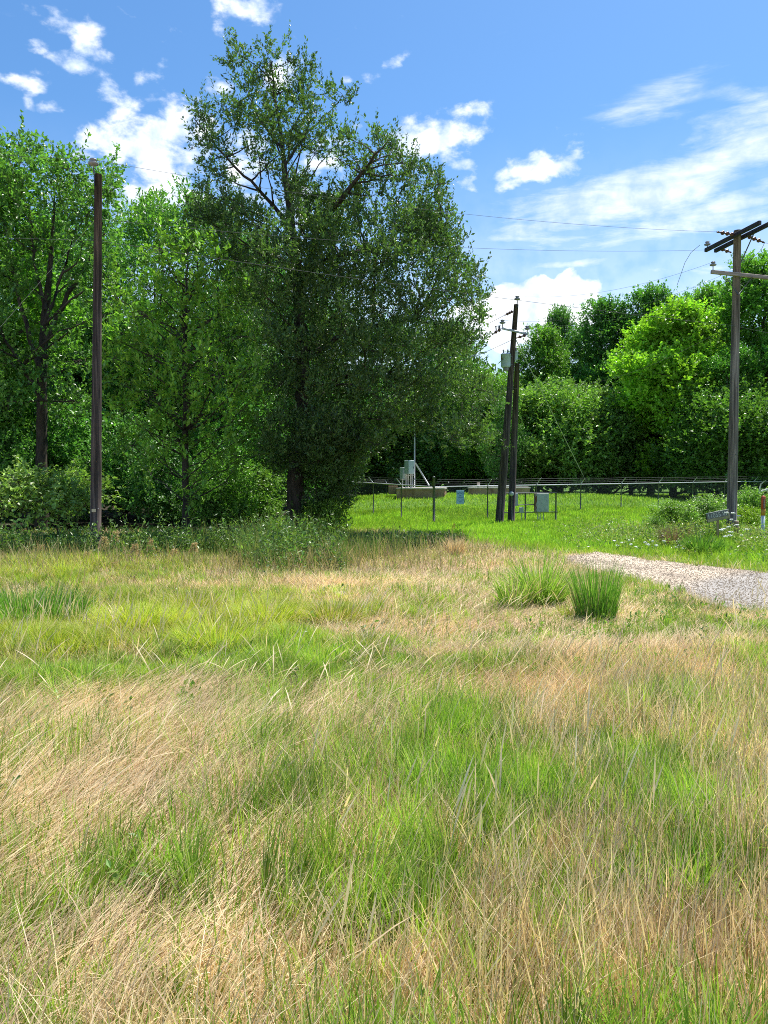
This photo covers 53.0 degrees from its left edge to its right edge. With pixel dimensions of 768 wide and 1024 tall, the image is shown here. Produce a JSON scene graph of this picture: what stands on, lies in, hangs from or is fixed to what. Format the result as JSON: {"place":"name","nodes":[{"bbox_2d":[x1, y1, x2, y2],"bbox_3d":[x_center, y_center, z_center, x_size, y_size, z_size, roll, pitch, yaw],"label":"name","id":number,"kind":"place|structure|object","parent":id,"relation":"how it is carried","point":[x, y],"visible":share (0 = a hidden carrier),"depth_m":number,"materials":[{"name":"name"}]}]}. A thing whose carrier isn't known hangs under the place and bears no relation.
{"place":"outdoors","nodes":[
{"label":"outdoors","id":0,"kind":"place"},
{"bbox_2d":[0,510,601,586],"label":"shade grass","id":1,"kind":"structure","parent":0,"point":[366,550],"depth_m":16.42,"materials":[{"name":"beige plant"}]},
{"bbox_2d":[0,525,767,1023],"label":"dry grass","id":2,"kind":"structure","parent":0,"point":[638,931],"depth_m":3.54,"materials":[{"name":"beige plant"}]},
{"bbox_2d":[0,484,767,1023],"bbox_3d":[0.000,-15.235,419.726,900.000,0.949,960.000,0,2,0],"label":"ground","id":3,"kind":"structure","parent":0,"point":[106,522],"depth_m":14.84,"materials":[{"name":"green plant"}]},
{"bbox_2d":[0,422,38,524],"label":"understory bush","id":4,"kind":"object","parent":3,"relation":"on","point":[6,458],"visible":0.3,"depth_m":27.05,"materials":[{"name":"green plant"}]},
{"bbox_2d":[0,382,66,518],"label":"understory bush","id":5,"kind":"object","parent":3,"relation":"on","point":[55,391],"visible":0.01,"depth_m":35.91,"materials":[{"name":"green plant"}]},
{"bbox_2d":[0,128,88,468],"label":"tree","id":6,"kind":"object","parent":3,"relation":"on","point":[33,306],"visible":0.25,"depth_m":28.73,"materials":[{"name":"green plant"}]},
{"bbox_2d":[0,454,89,530],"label":"understory bush","id":7,"kind":"object","parent":3,"relation":"on","point":[28,475],"visible":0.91,"depth_m":20.76,"materials":[{"name":"green plant"}]},
{"bbox_2d":[0,577,104,626],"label":"grass clump","id":8,"kind":"object","parent":3,"relation":"on","point":[22,606],"visible":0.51,"depth_m":9.64,"materials":[{"name":"green plant"}]},
{"bbox_2d":[0,390,116,525],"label":"understory bush","id":9,"kind":"object","parent":3,"relation":"on","point":[71,439],"visible":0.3,"depth_m":29.36,"materials":[{"name":"green plant"}]},
{"bbox_2d":[2,471,117,538],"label":"understory bush","id":10,"kind":"object","parent":3,"relation":"on","point":[76,497],"visible":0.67,"depth_m":21.31,"materials":[{"name":"green plant"}]},
{"bbox_2d":[3,619,120,660],"bbox_3d":[-3.306,1.298,7.858,1.279,0.391,1.309,0,2,0],"label":"sedge mound","id":11,"kind":"object","parent":3,"relation":"on","point":[67,647],"visible":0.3,"depth_m":7.68,"materials":[{"name":"green plant"}]},
{"bbox_2d":[1,200,123,436],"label":"tree","id":12,"kind":"object","parent":3,"relation":"on","point":[74,375],"visible":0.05,"depth_m":45.39,"materials":[{"name":"green plant"}]},
{"bbox_2d":[0,109,134,530],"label":"forked tree","id":13,"kind":"object","parent":3,"relation":"on","point":[47,332],"visible":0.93,"depth_m":25.76,"materials":[{"name":"green plant"}]},
{"bbox_2d":[15,458,128,532],"bbox_3d":[-9.977,-0.414,24.654,3.494,2.650,3.742,-1,2,-21],"label":"understory bush","id":14,"kind":"object","parent":3,"relation":"on","point":[73,472],"visible":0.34,"depth_m":24.58,"materials":[{"name":"green plant"}]},
{"bbox_2d":[88,158,101,550],"bbox_3d":[-6.698,-3.332,17.876,0.412,9.589,0.268,0,2,0],"label":"utility pole","id":15,"kind":"object","parent":3,"relation":"on","point":[96,464],"visible":0.94,"depth_m":17.80,"materials":[{"name":"brown wood"}]},
{"bbox_2d":[1,221,93,325],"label":"guy wire","id":16,"kind":"object","parent":15,"relation":"attached to","point":[47,273],"visible":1,"depth_m":18.01,"materials":[{"name":"metal"}]},
{"bbox_2d":[7,155,87,159],"bbox_3d":[-14.707,-7.742,14.760,17.097,0.464,0.008,-1,2,-20],"label":"power line","id":17,"kind":"object","parent":15,"relation":"attached to","point":[47,157],"visible":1,"depth_m":17.33,"materials":[{"name":"metal"}]},
{"bbox_2d":[102,219,688,250],"bbox_3d":[2.040,-7.725,21.637,18.972,1.633,0.008,-1,2,-24],"label":"power line","id":18,"kind":"object","parent":15,"relation":"attached to","point":[353,241],"visible":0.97,"depth_m":20.10,"materials":[{"name":"metal"}]},
{"bbox_2d":[103,241,732,325],"bbox_3d":[2.160,-6.057,20.942,18.634,0.683,0.010,-1,2,-20],"label":"power line","id":19,"kind":"object","parent":15,"relation":"attached to","point":[399,284],"visible":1,"depth_m":20.23,"materials":[{"name":"metal"}]},
{"bbox_2d":[48,378,149,515],"bbox_3d":[-13.604,-2.853,35.927,6.766,6.797,7.286,0,2,7],"label":"understory bush","id":20,"kind":"object","parent":3,"relation":"on","point":[108,409],"visible":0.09,"depth_m":35.70,"materials":[{"name":"green plant"}]},
{"bbox_2d":[97,536,108,551],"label":"seed stalk","id":21,"kind":"object","parent":3,"relation":"on","point":[105,540],"visible":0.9,"depth_m":17.23,"materials":[{"name":"brown plant"}]},
{"bbox_2d":[32,217,177,511],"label":"tree","id":22,"kind":"object","parent":3,"relation":"on","point":[132,260],"visible":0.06,"depth_m":42.36,"materials":[{"name":"green plant"}]},
{"bbox_2d":[110,530,119,552],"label":"seed stalk","id":23,"kind":"object","parent":3,"relation":"on","point":[115,537],"visible":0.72,"depth_m":17.63,"materials":[{"name":"brown plant"}]},
{"bbox_2d":[58,407,176,527],"bbox_3d":[-9.747,-1.649,29.013,5.144,4.799,4.777,1,2,15],"label":"understory bush","id":24,"kind":"object","parent":3,"relation":"on","point":[109,467],"visible":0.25,"depth_m":28.22,"materials":[{"name":"green plant"}]},
{"bbox_2d":[127,543,138,560],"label":"seed stalk","id":25,"kind":"object","parent":3,"relation":"on","point":[133,548],"visible":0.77,"depth_m":16.43,"materials":[{"name":"brown plant"}]},
{"bbox_2d":[78,593,196,633],"bbox_3d":[-3.021,1.231,9.418,1.562,0.502,1.525,0,2,0],"label":"sedge mound","id":26,"kind":"object","parent":3,"relation":"on","point":[133,622],"visible":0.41,"depth_m":9.26,"materials":[{"name":"green plant"}]},
{"bbox_2d":[112,432,204,527],"bbox_3d":[-7.784,-1.037,27.485,3.663,3.680,3.945,0,2,-7],"label":"understory bush","id":27,"kind":"object","parent":3,"relation":"on","point":[166,499],"visible":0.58,"depth_m":26.79,"materials":[{"name":"green plant"}]},
{"bbox_2d":[62,172,259,514],"bbox_3d":[-11.290,-8.467,39.646,10.147,17.584,10.092,1,3,27],"label":"tree","id":28,"kind":"object","parent":3,"relation":"on","point":[135,227],"visible":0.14,"depth_m":37.91,"materials":[{"name":"green plant"}]},
{"bbox_2d":[128,392,222,518],"bbox_3d":[-9.151,-2.609,35.941,6.241,6.270,6.721,0,2,12],"label":"understory bush","id":29,"kind":"object","parent":3,"relation":"on","point":[178,431],"visible":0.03,"depth_m":34.93,"materials":[{"name":"green plant"}]},
{"bbox_2d":[80,192,281,536],"bbox_3d":[-5.902,-4.316,22.593,5.578,10.148,5.999,-1,2,-23],"label":"broadleaf tree","id":30,"kind":"object","parent":3,"relation":"on","point":[192,242],"visible":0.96,"depth_m":21.84,"materials":[{"name":"green plant"}]},
{"bbox_2d":[147,580,230,610],"bbox_3d":[-2.734,1.209,10.781,1.389,0.499,1.372,0,2,0],"label":"sedge mound","id":31,"kind":"object","parent":3,"relation":"on","point":[206,596],"visible":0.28,"depth_m":10.72,"materials":[{"name":"green plant"}]},
{"bbox_2d":[188,542,198,554],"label":"seed stalk","id":32,"kind":"object","parent":3,"relation":"on","point":[195,546],"visible":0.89,"depth_m":17.44,"materials":[{"name":"brown plant"}]},
{"bbox_2d":[137,181,282,519],"bbox_3d":[-7.557,-7.145,35.312,6.408,15.306,6.443,0,2,8],"label":"tree","id":33,"kind":"object","parent":3,"relation":"on","point":[244,344],"visible":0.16,"depth_m":34.22,"materials":[{"name":"green plant"}]},
{"bbox_2d":[155,608,273,657],"bbox_3d":[-1.714,1.233,8.004,1.381,0.494,1.386,0,2,0],"label":"sedge mound","id":34,"kind":"object","parent":3,"relation":"on","point":[232,632],"visible":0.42,"depth_m":7.91,"materials":[{"name":"green plant"}]},
{"bbox_2d":[170,445,266,529],"bbox_3d":[-5.600,-0.737,26.495,3.132,3.146,3.372,0,2,4],"label":"understory bush","id":35,"kind":"object","parent":3,"relation":"on","point":[222,506],"visible":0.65,"depth_m":26.05,"materials":[{"name":"green plant"}]},
{"bbox_2d":[169,389,290,521],"bbox_3d":[-6.248,-2.322,32.937,5.887,5.914,6.340,0,2,2],"label":"understory bush","id":36,"kind":"object","parent":3,"relation":"on","point":[222,444],"visible":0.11,"depth_m":32.02,"materials":[{"name":"green plant"}]},
{"bbox_2d":[0,507,468,576],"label":"leafy weeds","id":37,"kind":"object","parent":3,"relation":"on","point":[70,536],"visible":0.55,"depth_m":17.74,"materials":[{"name":"green plant"}]},
{"bbox_2d":[223,455,286,527],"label":"understory bush","id":38,"kind":"object","parent":3,"relation":"on","point":[269,491],"visible":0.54,"depth_m":27.89,"materials":[{"name":"green plant"}]},
{"bbox_2d":[207,223,323,509],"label":"tree","id":39,"kind":"object","parent":3,"relation":"on","point":[229,278],"visible":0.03,"depth_m":42.49,"materials":[{"name":"green plant"}]},
{"bbox_2d":[217,592,316,627],"bbox_3d":[-1.444,1.199,9.656,1.472,0.501,1.447,0,2,0],"label":"sedge mound","id":40,"kind":"object","parent":3,"relation":"on","point":[296,606],"visible":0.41,"depth_m":9.51,"materials":[{"name":"green plant"}]},
{"bbox_2d":[250,400,329,515],"bbox_3d":[-5.180,-2.537,37.872,6.385,5.957,5.929,2,3,36],"label":"understory bush","id":41,"kind":"object","parent":3,"relation":"on","point":[310,494],"visible":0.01,"depth_m":37.35,"materials":[{"name":"green plant"}]},
{"bbox_2d":[296,495,354,536],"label":"understory bush","id":42,"kind":"object","parent":3,"relation":"on","point":[324,508],"visible":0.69,"depth_m":23.61,"materials":[{"name":"green plant"}]},
{"bbox_2d":[295,595,372,625],"bbox_3d":[-0.676,1.225,9.668,1.189,0.404,1.172,0,2,0],"label":"sedge mound","id":43,"kind":"object","parent":3,"relation":"on","point":[330,611],"visible":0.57,"depth_m":9.55,"materials":[{"name":"green plant"}]},
{"bbox_2d":[178,19,514,532],"bbox_3d":[-1.263,-7.129,24.225,10.845,16.233,8.399,0,2,0],"label":"oak tree","id":44,"kind":"object","parent":3,"relation":"on","point":[325,438],"visible":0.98,"depth_m":22.36,"materials":[{"name":"green plant"}]},
{"bbox_2d":[264,477,432,520],"bbox_3d":[-3.992,-1.191,45.283,0.301,2.726,27.480,-1,3,-26],"label":"chain link fence","id":45,"kind":"object","parent":3,"relation":"on","point":[420,486],"visible":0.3,"depth_m":36.48,"materials":[{"name":"metal"}]},
{"bbox_2d":[309,293,390,456],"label":"tree","id":46,"kind":"object","parent":3,"relation":"on","point":[347,379],"visible":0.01,"depth_m":48.67,"materials":[{"name":"green plant"}]},
{"bbox_2d":[311,397,427,495],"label":"tree","id":47,"kind":"object","parent":3,"relation":"on","point":[371,468],"visible":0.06,"depth_m":69.10,"materials":[{"name":"green plant"}]},
{"bbox_2d":[0,582,767,1023],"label":"meadow weeds","id":48,"kind":"object","parent":3,"relation":"on","point":[110,864],"visible":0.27,"depth_m":6.64,"materials":[{"name":"green plant"}]},
{"bbox_2d":[353,310,462,494],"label":"tree","id":49,"kind":"object","parent":3,"relation":"on","point":[391,360],"depth_m":81.91,"materials":[{"name":"green plant"}]},
{"bbox_2d":[388,486,446,498],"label":"concrete vault","id":50,"kind":"object","parent":3,"relation":"on","point":[415,494],"visible":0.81,"depth_m":44.76,"materials":[{"name":"beige concrete"}]},
{"bbox_2d":[400,418,428,487],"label":"control panel","id":51,"kind":"object","parent":50,"relation":"on","point":[407,469],"visible":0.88,"depth_m":45.93,"materials":[{"name":"green paint"}]},
{"bbox_2d":[409,461,413,473],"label":"cabinet door","id":52,"kind":"structure","parent":51,"relation":"in","point":[411,463],"depth_m":45.75,"materials":[{"name":"green paint"}]},
{"bbox_2d":[103,343,741,496],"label":"woods","id":53,"kind":"object","parent":3,"relation":"on","point":[492,368],"depth_m":100.64,"materials":[{"name":"green plant"}]},
{"bbox_2d":[304,479,540,502],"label":"chain link fence","id":54,"kind":"object","parent":3,"relation":"on","point":[403,485],"visible":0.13,"depth_m":64.56,"materials":[{"name":"metal"}]},
{"bbox_2d":[356,390,497,492],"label":"tree","id":55,"kind":"object","parent":3,"relation":"on","point":[395,464],"visible":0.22,"depth_m":67.36,"materials":[{"name":"green plant"}]},
{"bbox_2d":[409,313,498,492],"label":"tree","id":56,"kind":"object","parent":3,"relation":"on","point":[441,464],"visible":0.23,"depth_m":64.77,"materials":[{"name":"green plant"}]},
{"bbox_2d":[440,535,470,555],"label":"grass clump","id":57,"kind":"object","parent":3,"relation":"on","point":[462,548],"visible":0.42,"depth_m":18.29,"materials":[{"name":"beige plant"}]},
{"bbox_2d":[442,365,525,486],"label":"tree","id":58,"kind":"object","parent":3,"relation":"on","point":[501,378],"visible":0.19,"depth_m":62.80,"materials":[{"name":"green plant"}]},
{"bbox_2d":[468,482,530,495],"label":"concrete vault","id":59,"kind":"object","parent":3,"relation":"on","point":[494,491],"visible":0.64,"depth_m":48.98,"materials":[{"name":"beige concrete"}]},
{"bbox_2d":[477,395,531,484],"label":"tree","id":60,"kind":"object","parent":3,"relation":"on","point":[496,463],"visible":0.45,"depth_m":55.47,"materials":[{"name":"green plant"}]},
{"bbox_2d":[492,296,529,522],"bbox_3d":[5.209,-4.034,32.023,1.521,9.890,0.932,-1,2,-24],"label":"utility pole","id":61,"kind":"object","parent":3,"relation":"on","point":[508,360],"visible":0.99,"depth_m":32.04,"materials":[{"name":"brown wood"}]},
{"bbox_2d":[516,340,591,492],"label":"guy wire","id":62,"kind":"object","parent":61,"relation":"attached to","point":[551,411],"visible":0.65,"depth_m":40.53,"materials":[{"name":"metal"}]},
{"bbox_2d":[505,275,721,321],"bbox_3d":[7.823,-7.467,27.934,0.008,0.638,9.794,-2,3,-37],"label":"power line","id":63,"kind":"object","parent":61,"relation":"attached to","point":[615,311],"visible":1,"depth_m":27.45,"materials":[{"name":"metal"}]},
{"bbox_2d":[506,324,731,389],"bbox_3d":[7.996,-5.373,28.049,0.008,1.361,9.770,-2,3,-37],"label":"power line","id":64,"kind":"object","parent":61,"relation":"attached to","point":[633,371],"visible":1,"depth_m":26.89,"materials":[{"name":"metal"}]},
{"bbox_2d":[481,566,545,608],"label":"grass clump","id":65,"kind":"object","parent":3,"relation":"on","point":[502,594],"visible":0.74,"depth_m":10.69,"materials":[{"name":"green plant"}]},
{"bbox_2d":[508,363,519,520],"bbox_3d":[5.534,-2.725,32.833,0.502,7.206,0.490,0,2,0],"label":"utility pole","id":66,"kind":"object","parent":3,"relation":"on","point":[512,483],"visible":0.89,"depth_m":32.81,"materials":[{"name":"brown wood"}]},
{"bbox_2d":[504,492,557,519],"bbox_3d":[6.370,-0.109,33.529,2.450,1.501,0.254,0,2,0],"label":"meter rack","id":67,"kind":"object","parent":3,"relation":"on","point":[541,503],"visible":0.74,"depth_m":33.41,"materials":[{"name":"metal"}]},
{"bbox_2d":[494,545,586,605],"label":"grass clump","id":68,"kind":"object","parent":3,"relation":"on","point":[555,586],"visible":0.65,"depth_m":10.97,"materials":[{"name":"green plant"}]},
{"bbox_2d":[499,319,586,493],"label":"tree","id":69,"kind":"object","parent":3,"relation":"on","point":[547,355],"visible":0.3,"depth_m":68.33,"materials":[{"name":"green plant"}]},
{"bbox_2d":[530,303,590,380],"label":"tree","id":70,"kind":"object","parent":3,"relation":"on","point":[558,315],"visible":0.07,"depth_m":80.31,"materials":[{"name":"green plant"}]},
{"bbox_2d":[479,372,648,493],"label":"tree","id":71,"kind":"object","parent":3,"relation":"on","point":[548,443],"visible":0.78,"depth_m":56.45,"materials":[{"name":"green plant"}]},
{"bbox_2d":[553,603,574,615],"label":"grass clump","id":72,"kind":"object","parent":3,"relation":"on","point":[566,610],"visible":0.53,"depth_m":10.02,"materials":[{"name":"green plant"}]},
{"bbox_2d":[551,292,639,493],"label":"tree","id":73,"kind":"object","parent":3,"relation":"on","point":[594,342],"visible":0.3,"depth_m":73.58,"materials":[{"name":"green plant"}]},
{"bbox_2d":[558,552,637,621],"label":"grass clump","id":74,"kind":"object","parent":3,"relation":"on","point":[598,597],"visible":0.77,"depth_m":9.68,"materials":[{"name":"green plant"}]},
{"bbox_2d":[432,476,767,521],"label":"chain link fence","id":75,"kind":"object","parent":3,"relation":"on","point":[488,485],"visible":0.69,"depth_m":37.78,"materials":[{"name":"metal"}]},
{"bbox_2d":[456,490,463,503],"bbox_3d":[3.348,-0.657,33.749,0.440,0.600,0.016,-2,3,-34],"label":"fence sign","id":76,"kind":"object","parent":75,"relation":"attached to","point":[459,496],"visible":1,"depth_m":33.73,"materials":[{"name":"blue metal"}]},
{"bbox_2d":[539,375,678,495],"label":"tree","id":77,"kind":"object","parent":3,"relation":"on","point":[625,446],"visible":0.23,"depth_m":58.18,"materials":[{"name":"green plant"}]},
{"bbox_2d":[584,279,682,494],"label":"tree","id":78,"kind":"object","parent":3,"relation":"on","point":[641,296],"visible":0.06,"depth_m":71.88,"materials":[{"name":"green plant"}]},
{"bbox_2d":[604,350,663,495],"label":"tree","id":79,"kind":"object","parent":3,"relation":"on","point":[630,492],"depth_m":63.92,"materials":[{"name":"green plant"}]},
{"bbox_2d":[516,512,767,561],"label":"verge weeds","id":80,"kind":"object","parent":3,"relation":"on","point":[755,533],"visible":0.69,"depth_m":21.76,"materials":[{"name":"green plant"}]},
{"bbox_2d":[546,476,765,497],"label":"chain link fence","id":81,"kind":"object","parent":3,"relation":"on","point":[636,490],"visible":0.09,"depth_m":62.54,"materials":[{"name":"metal"}]},
{"bbox_2d":[645,516,668,531],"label":"shrub","id":82,"kind":"object","parent":3,"relation":"on","point":[657,521],"visible":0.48,"depth_m":24.57,"materials":[{"name":"green plant"}]},
{"bbox_2d":[568,551,767,609],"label":"gravel drive","id":83,"kind":"structure","parent":3,"relation":"on","point":[699,582],"depth_m":13.94,"materials":[{"name":"grey gravel"}]},
{"bbox_2d":[640,288,700,495],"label":"tree","id":84,"kind":"object","parent":3,"relation":"on","point":[687,294],"depth_m":68.92,"materials":[{"name":"green plant"}]},
{"bbox_2d":[641,496,704,528],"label":"shrub","id":85,"kind":"object","parent":3,"relation":"on","point":[666,508],"visible":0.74,"depth_m":25.84,"materials":[{"name":"green plant"}]},
{"bbox_2d":[600,293,749,497],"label":"maple tree","id":86,"kind":"object","parent":3,"relation":"on","point":[655,338],"visible":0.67,"depth_m":55.43,"materials":[{"name":"green plant"}]},
{"bbox_2d":[654,520,701,547],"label":"grass clump","id":87,"kind":"object","parent":3,"relation":"on","point":[675,536],"visible":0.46,"depth_m":20.29,"materials":[{"name":"green plant"}]},
{"bbox_2d":[677,530,728,554],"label":"grass clump","id":88,"kind":"object","parent":3,"relation":"on","point":[702,545],"visible":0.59,"depth_m":18.35,"materials":[{"name":"green plant"}]},
{"bbox_2d":[639,371,767,503],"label":"tree","id":89,"kind":"object","parent":3,"relation":"on","point":[694,459],"visible":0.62,"depth_m":50.13,"materials":[{"name":"green plant"}]},
{"bbox_2d":[673,489,742,528],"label":"shrub","id":90,"kind":"object","parent":3,"relation":"on","point":[703,506],"visible":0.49,"depth_m":26.23,"materials":[{"name":"green plant"}]},
{"bbox_2d":[667,342,765,498],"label":"tree","id":91,"kind":"object","parent":3,"relation":"on","point":[715,363],"visible":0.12,"depth_m":53.03,"materials":[{"name":"green plant"}]},
{"bbox_2d":[705,509,729,536],"bbox_3d":[9.816,0.498,22.660,0.697,1.179,0.107,0,2,8],"label":"address board","id":92,"kind":"object","parent":3,"relation":"on","point":[717,516],"visible":0.97,"depth_m":22.61,"materials":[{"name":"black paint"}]},
{"bbox_2d":[686,279,759,495],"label":"tree","id":93,"kind":"object","parent":3,"relation":"on","point":[705,291],"visible":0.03,"depth_m":62.50,"materials":[{"name":"green plant"}]},
{"bbox_2d":[704,248,767,493],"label":"tree","id":94,"kind":"object","parent":3,"relation":"on","point":[754,299],"visible":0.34,"depth_m":56.28,"materials":[{"name":"green plant"}]},
{"bbox_2d":[704,220,767,528],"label":"utility pole","id":95,"kind":"object","parent":3,"relation":"on","point":[737,237],"visible":0.99,"depth_m":24.24,"materials":[{"name":"brown wood"}]},
{"bbox_2d":[97,160,709,231],"bbox_3d":[1.798,-8.291,20.724,18.013,0.491,0.008,-1,2,-20],"label":"power line","id":96,"kind":"object","parent":95,"relation":"attached to","point":[390,205],"visible":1,"depth_m":20.01,"materials":[{"name":"metal"}]},
{"bbox_2d":[521,264,706,296],"bbox_3d":[7.898,-8.344,27.979,0.008,0.938,9.312,-1,3,-30],"label":"power line","id":97,"kind":"object","parent":95,"relation":"attached to","point":[634,285],"visible":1,"depth_m":26.48,"materials":[{"name":"metal"}]},
{"bbox_2d":[563,273,767,325],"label":"power line","id":98,"kind":"object","parent":95,"relation":"attached to","point":[656,310],"visible":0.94,"depth_m":27.47,"materials":[{"name":"metal"}]},
{"bbox_2d":[733,521,738,540],"bbox_3d":[10.215,0.664,22.344,0.156,0.827,0.145,0,2,0],"label":"wooden stake","id":99,"kind":"object","parent":3,"relation":"on","point":[736,522],"visible":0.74,"depth_m":22.28,"materials":[{"name":"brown wood"}]},
{"bbox_2d":[706,388,767,500],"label":"tree","id":100,"kind":"object","parent":3,"relation":"on","point":[760,459],"visible":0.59,"depth_m":48.09,"materials":[{"name":"green plant"}]},
{"bbox_2d":[724,480,767,525],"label":"shrub","id":101,"kind":"object","parent":3,"relation":"on","point":[748,498],"visible":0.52,"depth_m":27.31,"materials":[{"name":"green plant"}]},
{"bbox_2d":[737,501,767,530],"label":"shrub","id":102,"kind":"object","parent":3,"relation":"on","point":[753,515],"visible":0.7,"depth_m":24.84,"materials":[{"name":"green plant"}]},
{"bbox_2d":[761,496,765,534],"bbox_3d":[11.046,0.299,22.426,0.122,1.559,0.129,0,2,0],"label":"marker post","id":103,"kind":"object","parent":3,"relation":"on","point":[763,503],"visible":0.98,"depth_m":22.37,"materials":[{"name":"white plastic"}]},
{"bbox_2d":[0,0,767,482],"label":"sky","id":104,"kind":"structure","parent":0,"point":[649,115],"materials":[{"name":"blue"}]},
{"bbox_2d":[250,492,767,572],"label":"lawn grass","id":105,"kind":"structure","parent":0,"point":[480,524],"depth_m":31.46,"materials":[{"name":"green plant"}]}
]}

